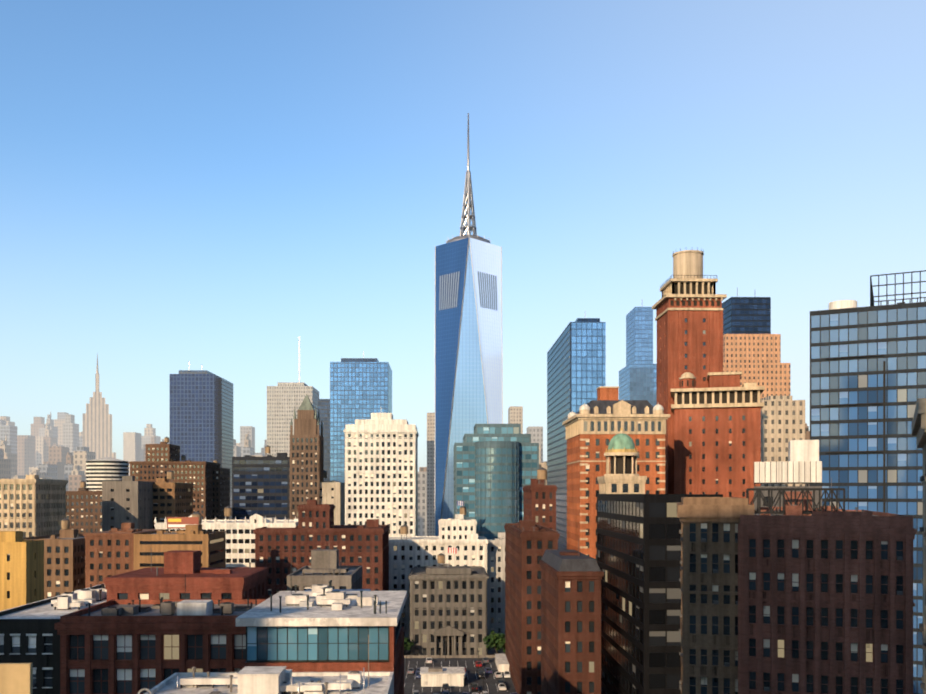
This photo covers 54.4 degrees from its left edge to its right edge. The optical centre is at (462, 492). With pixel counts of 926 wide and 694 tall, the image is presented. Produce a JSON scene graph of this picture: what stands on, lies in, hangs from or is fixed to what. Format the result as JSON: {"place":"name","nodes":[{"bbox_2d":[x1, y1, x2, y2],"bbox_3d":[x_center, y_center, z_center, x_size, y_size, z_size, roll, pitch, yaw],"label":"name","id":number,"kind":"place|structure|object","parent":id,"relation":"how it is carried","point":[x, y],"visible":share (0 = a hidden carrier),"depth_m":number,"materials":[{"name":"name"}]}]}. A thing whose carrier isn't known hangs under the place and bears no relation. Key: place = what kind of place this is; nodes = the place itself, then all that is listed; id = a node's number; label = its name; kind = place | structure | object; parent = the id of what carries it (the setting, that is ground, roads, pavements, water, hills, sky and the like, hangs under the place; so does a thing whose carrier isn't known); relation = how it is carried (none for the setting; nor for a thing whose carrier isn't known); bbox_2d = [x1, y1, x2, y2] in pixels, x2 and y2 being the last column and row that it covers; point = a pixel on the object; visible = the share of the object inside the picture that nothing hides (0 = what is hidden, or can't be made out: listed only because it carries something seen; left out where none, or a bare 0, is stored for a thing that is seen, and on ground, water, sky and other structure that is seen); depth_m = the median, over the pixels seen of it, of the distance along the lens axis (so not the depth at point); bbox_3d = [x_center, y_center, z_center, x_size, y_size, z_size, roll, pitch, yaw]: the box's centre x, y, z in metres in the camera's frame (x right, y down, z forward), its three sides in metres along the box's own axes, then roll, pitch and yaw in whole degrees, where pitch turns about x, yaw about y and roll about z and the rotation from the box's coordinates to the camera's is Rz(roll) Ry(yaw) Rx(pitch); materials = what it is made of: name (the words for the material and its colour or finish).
{"place":"outdoors","nodes":[
{"label":"outdoors","id":0,"kind":"place"},
{"bbox_2d":[0,425,16,453],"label":"building","id":1,"kind":"structure","parent":0,"point":[10,431],"depth_m":2206.91,"materials":[{"name":"stone"}]},
{"bbox_2d":[17,435,34,474],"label":"building","id":2,"kind":"structure","parent":0,"point":[25,452],"depth_m":2396.48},
{"bbox_2d":[31,424,45,466],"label":"building","id":3,"kind":"structure","parent":0,"point":[35,430],"depth_m":2772.88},
{"bbox_2d":[36,436,44,466],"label":"building","id":4,"kind":"structure","parent":0,"point":[39,449],"depth_m":2683.31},
{"bbox_2d":[43,437,56,461],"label":"building","id":5,"kind":"structure","parent":0,"point":[48,441],"depth_m":2422.75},
{"bbox_2d":[43,462,65,479],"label":"building","id":6,"kind":"structure","parent":0,"point":[61,470],"depth_m":1810.04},
{"bbox_2d":[49,446,68,461],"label":"building","id":7,"kind":"structure","parent":0,"point":[57,453],"depth_m":1881.94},
{"bbox_2d":[54,419,64,445],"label":"building","id":8,"kind":"structure","parent":0,"point":[58,423],"depth_m":2917.80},
{"bbox_2d":[65,464,73,490],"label":"building","id":9,"kind":"structure","parent":0,"point":[68,468],"depth_m":1588.45,"materials":[{"name":"stone"}]},
{"bbox_2d":[69,475,85,490],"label":"building","id":10,"kind":"structure","parent":0,"point":[74,482],"depth_m":1522.99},
{"bbox_2d":[74,451,94,474],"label":"building","id":11,"kind":"structure","parent":0,"point":[81,458],"depth_m":1577.84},
{"bbox_2d":[83,353,115,458],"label":"skyscraper","id":12,"kind":"structure","parent":0,"point":[97,428],"depth_m":2279.15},
{"bbox_2d":[86,457,128,490],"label":"drum tower","id":13,"kind":"structure","parent":0,"point":[98,471],"depth_m":554.78,"materials":[{"name":"white stone"}]},
{"bbox_2d":[240,426,254,456],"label":"building","id":14,"kind":"structure","parent":0,"point":[244,430],"depth_m":2236.14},
{"bbox_2d":[344,424,418,535],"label":"white tower","id":15,"kind":"structure","parent":0,"point":[381,472],"depth_m":427.14,"materials":[{"name":"stone"}]},
{"bbox_2d":[355,413,407,423],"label":"rooftop penthouse","id":16,"kind":"object","parent":15,"relation":"on","point":[381,418],"visible":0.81,"depth_m":430.24,"materials":[{"name":"stone"}]},
{"bbox_2d":[418,472,426,535],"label":"building","id":17,"kind":"structure","parent":0,"point":[422,503],"depth_m":1272.62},
{"bbox_2d":[404,639,504,654],"bbox_3d":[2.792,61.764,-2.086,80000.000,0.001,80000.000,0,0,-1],"label":"ground","id":18,"kind":"structure","parent":0,"point":[492,651],"depth_m":349.91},
{"bbox_2d":[0,459,10,478],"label":"building","id":19,"kind":"structure","parent":18,"relation":"on","point":[5,468],"depth_m":1475.09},
{"bbox_2d":[4,453,16,474],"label":"building","id":20,"kind":"structure","parent":18,"relation":"on","point":[13,457],"depth_m":1781.79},
{"bbox_2d":[0,663,32,693],"bbox_3d":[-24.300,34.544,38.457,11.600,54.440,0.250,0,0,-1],"label":"building","id":21,"kind":"structure","parent":18,"relation":"on","point":[16,678],"depth_m":38.45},
{"bbox_2d":[0,531,43,610],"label":"ochre block","id":22,"kind":"structure","parent":18,"relation":"on","point":[21,571],"depth_m":200.77,"materials":[{"name":"yellow"}]},
{"bbox_2d":[0,475,67,537],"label":"cream block","id":23,"kind":"structure","parent":18,"relation":"on","point":[32,505],"depth_m":344.61,"materials":[{"name":"concrete"}]},
{"bbox_2d":[38,464,57,479],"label":"building","id":24,"kind":"structure","parent":18,"relation":"on","point":[49,470],"depth_m":1587.64,"materials":[{"name":"stone"}]},
{"bbox_2d":[0,584,106,693],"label":"dark block","id":25,"kind":"structure","parent":18,"relation":"on","point":[28,633],"depth_m":102.86,"materials":[{"name":"black brick"}]},
{"bbox_2d":[51,584,106,609],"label":"rooftop hvac units","id":26,"kind":"object","parent":25,"relation":"on","point":[70,600],"visible":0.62,"depth_m":118.42},
{"bbox_2d":[23,518,84,598],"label":"building","id":27,"kind":"structure","parent":18,"relation":"on","point":[64,560],"depth_m":295.26,"materials":[{"name":"brick"}]},
{"bbox_2d":[63,423,78,455],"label":"building","id":28,"kind":"structure","parent":18,"relation":"on","point":[71,436],"depth_m":2380.30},
{"bbox_2d":[66,481,101,533],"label":"apartment building","id":29,"kind":"structure","parent":18,"relation":"on","point":[83,509],"depth_m":513.35,"materials":[{"name":"clear brick"}]},
{"bbox_2d":[83,523,164,587],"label":"brick building","id":30,"kind":"structure","parent":18,"relation":"on","point":[109,553],"depth_m":279.55,"materials":[{"name":"brick"}]},
{"bbox_2d":[102,471,155,530],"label":"grey slab","id":31,"kind":"structure","parent":18,"relation":"on","point":[127,499],"depth_m":394.76,"materials":[{"name":"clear concrete"}]},
{"bbox_2d":[123,432,140,475],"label":"distant building","id":32,"kind":"structure","parent":18,"relation":"on","point":[131,446],"depth_m":1982.39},
{"bbox_2d":[141,436,160,448],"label":"building","id":33,"kind":"structure","parent":18,"relation":"on","point":[145,439],"depth_m":2660.75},
{"bbox_2d":[144,428,155,435],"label":"distant building","id":34,"kind":"structure","parent":33,"relation":"on","point":[149,431],"depth_m":2665.84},
{"bbox_2d":[55,599,265,693],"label":"brick loft","id":35,"kind":"structure","parent":18,"relation":"on","point":[126,654],"depth_m":102.19,"materials":[{"name":"brown brick"}]},
{"bbox_2d":[88,574,256,615],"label":"rooftop equipment","id":36,"kind":"object","parent":35,"relation":"on","point":[192,607],"visible":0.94,"depth_m":106.76,"materials":[{"name":"white paint"}]},
{"bbox_2d":[153,470,193,528],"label":"tan block","id":37,"kind":"structure","parent":18,"relation":"on","point":[171,499],"depth_m":415.30,"materials":[{"name":"stone"}]},
{"bbox_2d":[129,455,220,519],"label":"brown block","id":38,"kind":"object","parent":18,"relation":"on","point":[198,475],"visible":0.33,"depth_m":614.00,"materials":[{"name":"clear brick"}]},
{"bbox_2d":[146,437,179,460],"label":"building","id":39,"kind":"structure","parent":38,"relation":"on","point":[163,451],"depth_m":623.55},
{"bbox_2d":[134,511,225,569],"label":"tan block","id":40,"kind":"structure","parent":18,"relation":"on","point":[211,545],"depth_m":276.17,"materials":[{"name":"brown brick"}]},
{"bbox_2d":[167,517,198,533],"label":"billboard","id":41,"kind":"object","parent":40,"relation":"attached to","point":[178,523],"visible":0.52,"depth_m":286.26,"materials":[{"name":"multicoloured metal"}]},
{"bbox_2d":[104,548,268,600],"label":"brick building","id":42,"kind":"structure","parent":18,"relation":"on","point":[167,581],"depth_m":118.31,"materials":[{"name":"red brick"}]},
{"bbox_2d":[170,374,220,461],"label":"dark tower glass","id":43,"kind":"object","parent":18,"relation":"on","point":[194,417],"visible":0.4,"depth_m":892.28,"materials":[{"name":"glass"}]},
{"bbox_2d":[179,370,212,373],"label":"rooftop penthouse","id":44,"kind":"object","parent":43,"relation":"on","point":[194,372],"visible":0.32,"depth_m":907.16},
{"bbox_2d":[213,459,229,519],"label":"building","id":45,"kind":"structure","parent":18,"relation":"on","point":[221,489],"depth_m":638.61,"materials":[{"name":"clear brick"}]},
{"bbox_2d":[218,378,232,519],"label":"dark tower glass","id":46,"kind":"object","parent":18,"relation":"on","point":[225,421],"visible":0.52,"depth_m":923.26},
{"bbox_2d":[154,506,297,566],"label":"white building","id":47,"kind":"structure","parent":18,"relation":"on","point":[240,543],"depth_m":346.12,"materials":[{"name":"stone"}]},
{"bbox_2d":[154,514,295,522],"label":"white lowrise finials","id":48,"kind":"object","parent":47,"relation":"on","point":[255,518],"visible":0.73,"depth_m":346.19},
{"bbox_2d":[232,445,289,519],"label":"dark glass block","id":49,"kind":"structure","parent":18,"relation":"on","point":[260,486],"depth_m":475.69,"materials":[{"name":"blue glass"}]},
{"bbox_2d":[144,672,393,693],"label":"rooftop","id":50,"kind":"object","parent":18,"relation":"on","point":[381,682],"visible":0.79,"depth_m":87.65,"materials":[{"name":"paint"}]},
{"bbox_2d":[137,635,368,693],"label":"rooftop equipment","id":51,"kind":"object","parent":50,"relation":"on","point":[264,680],"visible":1,"depth_m":83.06,"materials":[{"name":"metal"}]},
{"bbox_2d":[267,386,318,456],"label":"skyscraper","id":52,"kind":"structure","parent":18,"relation":"on","point":[283,402],"depth_m":894.17,"materials":[{"name":"concrete"}]},
{"bbox_2d":[278,382,307,385],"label":"rooftop penthouse","id":53,"kind":"object","parent":52,"relation":"on","point":[291,384],"visible":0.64,"depth_m":906.31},
{"bbox_2d":[290,435,323,519],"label":"gothic tower shaft","id":54,"kind":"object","parent":18,"relation":"on","point":[306,465],"visible":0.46,"depth_m":456.23,"materials":[{"name":"brick"}]},
{"bbox_2d":[290,394,322,435],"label":"tower crown","id":55,"kind":"object","parent":54,"relation":"on","point":[306,421],"visible":0.85,"depth_m":458.08},
{"bbox_2d":[253,519,389,598],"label":"brick block","id":56,"kind":"structure","parent":18,"relation":"on","point":[366,547],"depth_m":326.83,"materials":[{"name":"brown brick"}]},
{"bbox_2d":[297,493,334,527],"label":"brick building","id":57,"kind":"structure","parent":56,"relation":"on","point":[313,514],"depth_m":329.80,"materials":[{"name":"brown brick"}]},
{"bbox_2d":[240,627,403,693],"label":"brick building","id":58,"kind":"structure","parent":18,"relation":"on","point":[396,667],"depth_m":97.67,"materials":[{"name":"brown brick"}]},
{"bbox_2d":[236,548,406,662],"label":"glass penthouse","id":59,"kind":"object","parent":58,"relation":"on","point":[321,623],"visible":1,"depth_m":98.16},
{"bbox_2d":[318,399,329,481],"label":"slim dark tower","id":60,"kind":"structure","parent":18,"relation":"on","point":[324,408],"depth_m":855.23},
{"bbox_2d":[287,549,361,590],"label":"building","id":61,"kind":"structure","parent":18,"relation":"on","point":[324,568],"depth_m":137.44,"materials":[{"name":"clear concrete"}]},
{"bbox_2d":[320,470,344,524],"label":"building","id":62,"kind":"structure","parent":18,"relation":"on","point":[334,490],"depth_m":458.57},
{"bbox_2d":[330,362,391,482],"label":"glass skyscraper","id":63,"kind":"structure","parent":18,"relation":"on","point":[360,390],"depth_m":795.89,"materials":[{"name":"glass"}]},
{"bbox_2d":[341,358,378,361],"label":"rooftop penthouse","id":64,"kind":"object","parent":63,"relation":"on","point":[359,359],"visible":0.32,"depth_m":808.02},
{"bbox_2d":[427,413,434,535],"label":"high-rise building","id":65,"kind":"structure","parent":18,"relation":"on","point":[430,467],"depth_m":997.30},
{"bbox_2d":[389,524,488,638],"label":"white building","id":66,"kind":"structure","parent":18,"relation":"on","point":[407,553],"depth_m":379.64,"materials":[{"name":"stone"}]},
{"bbox_2d":[438,506,476,538],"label":"building upper tier","id":67,"kind":"object","parent":66,"relation":"on","point":[458,527],"visible":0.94,"depth_m":383.94,"materials":[{"name":"concrete"}]},
{"bbox_2d":[408,553,488,654],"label":"courthouse","id":68,"kind":"structure","parent":18,"relation":"on","point":[439,601],"depth_m":333.87,"materials":[{"name":"stone"}]},
{"bbox_2d":[426,566,470,654],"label":"portico","id":69,"kind":"structure","parent":68,"relation":"attached to","point":[448,631],"depth_m":332.10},
{"bbox_2d":[404,655,515,693],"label":"parking deck","id":70,"kind":"structure","parent":18,"relation":"on","point":[410,680],"depth_m":269.06,"materials":[{"name":"grey concrete"}]},
{"bbox_2d":[404,642,508,691],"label":"vehicles","id":71,"kind":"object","parent":70,"relation":"on","point":[438,676],"depth_m":253.92,"materials":[{"name":"white paint"}]},
{"bbox_2d":[434,113,502,535],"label":"skyscraper","id":72,"kind":"structure","parent":18,"relation":"on","point":[468,342],"depth_m":602.49,"materials":[{"name":"blue glass"}]},
{"bbox_2d":[454,443,538,519],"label":"glass building","id":73,"kind":"structure","parent":18,"relation":"on","point":[464,472],"depth_m":418.13,"materials":[{"name":"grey glass"}]},
{"bbox_2d":[474,441,519,538],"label":"green glass bay","id":74,"kind":"object","parent":73,"relation":"attached to","point":[497,492],"visible":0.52,"depth_m":410.06,"materials":[{"name":"glass"}]},
{"bbox_2d":[463,434,530,442],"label":"building upper tier","id":75,"kind":"object","parent":73,"relation":"on","point":[473,438],"visible":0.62,"depth_m":422.38,"materials":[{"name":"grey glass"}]},
{"bbox_2d":[474,424,520,433],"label":"green glass top","id":76,"kind":"object","parent":75,"relation":"on","point":[497,428],"visible":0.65,"depth_m":426.39,"materials":[{"name":"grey glass"}]},
{"bbox_2d":[488,532,504,635],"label":"white civic wing","id":77,"kind":"structure","parent":18,"relation":"on","point":[496,586],"depth_m":388.28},
{"bbox_2d":[508,406,522,433],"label":"distant building","id":78,"kind":"structure","parent":18,"relation":"on","point":[515,414],"depth_m":999.41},
{"bbox_2d":[504,520,559,693],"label":"brick building","id":79,"kind":"structure","parent":18,"relation":"on","point":[528,543],"depth_m":230.59,"materials":[{"name":"brown brick"}]},
{"bbox_2d":[539,539,603,693],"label":"brick building","id":80,"kind":"structure","parent":18,"relation":"on","point":[570,632],"depth_m":170.45,"materials":[{"name":"brown brick"}]},
{"bbox_2d":[541,550,599,570],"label":"roof","id":81,"kind":"structure","parent":80,"relation":"on","point":[556,560],"depth_m":171.29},
{"bbox_2d":[571,322,605,413],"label":"tower glass","id":82,"kind":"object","parent":18,"relation":"on","point":[588,358],"visible":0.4,"depth_m":519.53,"materials":[{"name":"glass"}]},
{"bbox_2d":[547,322,570,549],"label":"tower glass side","id":83,"kind":"object","parent":82,"relation":"attached to","point":[558,381],"visible":0.64,"depth_m":567.32,"materials":[{"name":"glass"}]},
{"bbox_2d":[575,318,599,321],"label":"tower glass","id":84,"kind":"object","parent":82,"relation":"on","point":[587,319],"visible":0.28,"depth_m":539.63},
{"bbox_2d":[568,386,664,555],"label":"trim","id":85,"kind":"structure","parent":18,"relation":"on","point":[607,401],"depth_m":262.48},
{"bbox_2d":[597,476,646,493],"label":"cupola base","id":86,"kind":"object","parent":18,"relation":"on","point":[621,484],"depth_m":214.76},
{"bbox_2d":[604,428,638,475],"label":"cupola","id":87,"kind":"object","parent":86,"relation":"on","point":[621,452],"visible":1,"depth_m":216.94,"materials":[{"name":"beige stone"}]},
{"bbox_2d":[619,364,656,406],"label":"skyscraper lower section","id":88,"kind":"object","parent":18,"relation":"on","point":[637,381],"visible":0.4,"depth_m":801.67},
{"bbox_2d":[626,307,652,365],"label":"blue tower","id":89,"kind":"structure","parent":18,"relation":"on","point":[639,335],"depth_m":806.67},
{"bbox_2d":[597,494,722,693],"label":"office building","id":90,"kind":"structure","parent":18,"relation":"on","point":[638,549],"depth_m":161.91,"materials":[{"name":"black glass"}]},
{"bbox_2d":[723,363,789,398],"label":"tier","id":91,"kind":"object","parent":18,"relation":"on","point":[773,379],"visible":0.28,"depth_m":602.43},
{"bbox_2d":[677,478,916,693],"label":"apartment building","id":92,"kind":"structure","parent":18,"relation":"on","point":[826,603],"depth_m":108.93,"materials":[{"name":"brick"}]},
{"bbox_2d":[754,486,821,508],"bbox_3d":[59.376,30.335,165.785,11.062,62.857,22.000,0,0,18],"label":"steel frame","id":93,"kind":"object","parent":92,"relation":"on","point":[765,493],"depth_m":155.77,"materials":[{"name":"metal"}]},
{"bbox_2d":[754,440,821,485],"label":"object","id":94,"kind":"object","parent":93,"relation":"on","point":[803,465],"visible":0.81,"depth_m":156.44,"materials":[{"name":"metal"}]},
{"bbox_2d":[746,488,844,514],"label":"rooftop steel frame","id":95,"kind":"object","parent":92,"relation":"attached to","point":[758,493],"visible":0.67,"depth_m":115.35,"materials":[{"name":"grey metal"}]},
{"bbox_2d":[810,302,925,693],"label":"glass office building","id":96,"kind":"structure","parent":18,"relation":"on","point":[895,334],"depth_m":225.45,"materials":[{"name":"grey glass"}]},
{"bbox_2d":[825,270,925,512],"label":"frame","id":97,"kind":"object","parent":96,"relation":"on","point":[840,304],"depth_m":225.78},
{"bbox_2d":[912,398,925,673],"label":"ornate stone trim","id":98,"kind":"structure","parent":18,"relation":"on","point":[919,425],"depth_m":64.23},
{"bbox_2d":[0,0,925,471],"label":"sky","id":99,"kind":"structure","parent":0,"point":[213,186],"materials":[{"name":"blue"}]},
{"bbox_2d":[527,427,542,461],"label":"building","id":100,"kind":"structure","parent":0,"point":[536,433],"depth_m":1643.30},
{"bbox_2d":[566,434,665,560],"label":"brick building","id":101,"kind":"structure","parent":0,"point":[648,459],"depth_m":261.07,"materials":[{"name":"orange brick"}]},
{"bbox_2d":[562,414,669,439],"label":"domed brick attic","id":102,"kind":"object","parent":101,"relation":"on","point":[576,424],"visible":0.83,"depth_m":260.69,"materials":[{"name":"stone"}]},
{"bbox_2d":[670,371,764,504],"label":"red tower","id":103,"kind":"structure","parent":0,"point":[717,450],"depth_m":282.63,"materials":[{"name":"brick"}]},
{"bbox_2d":[657,310,719,493],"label":"brick tower","id":104,"kind":"structure","parent":103,"relation":"on","point":[695,343],"depth_m":299.66,"materials":[{"name":"brick"}]},
{"bbox_2d":[652,247,726,493],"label":"brick tower","id":105,"kind":"structure","parent":104,"relation":"on","point":[687,286],"depth_m":299.63,"materials":[{"name":"stone"}]},
{"bbox_2d":[722,297,770,334],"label":"skyscraper","id":106,"kind":"structure","parent":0,"point":[746,315],"depth_m":612.33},
{"bbox_2d":[723,334,780,362],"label":"tier","id":107,"kind":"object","parent":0,"point":[751,348],"depth_m":606.27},
{"bbox_2d":[760,400,804,485],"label":"beige block","id":108,"kind":"structure","parent":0,"point":[782,423],"depth_m":380.89,"materials":[{"name":"concrete"}]},
{"bbox_2d":[760,396,791,400],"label":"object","id":109,"kind":"object","parent":108,"relation":"on","point":[778,398],"visible":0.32,"depth_m":391.00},
{"bbox_2d":[919,443,925,693],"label":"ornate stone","id":110,"kind":"object","parent":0,"point":[922,627],"visible":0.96,"depth_m":77.19,"materials":[{"name":"grey stone"}]},
{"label":"street","id":111,"kind":"structure","parent":0,"visible":0},
{"bbox_2d":[404,637,415,649],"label":"tree","id":112,"kind":"object","parent":111,"relation":"on","point":[407,644],"visible":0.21,"depth_m":326.57,"materials":[{"name":"green plant"}]},
{"bbox_2d":[483,631,504,653],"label":"tree","id":113,"kind":"object","parent":111,"relation":"on","point":[495,640],"visible":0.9,"depth_m":326.28,"materials":[{"name":"green plant"}]},
{"bbox_2d":[522,467,556,530],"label":"brick building","id":114,"kind":"structure","parent":111,"relation":"on","point":[539,501],"depth_m":298.58,"materials":[{"name":"brown brick"}]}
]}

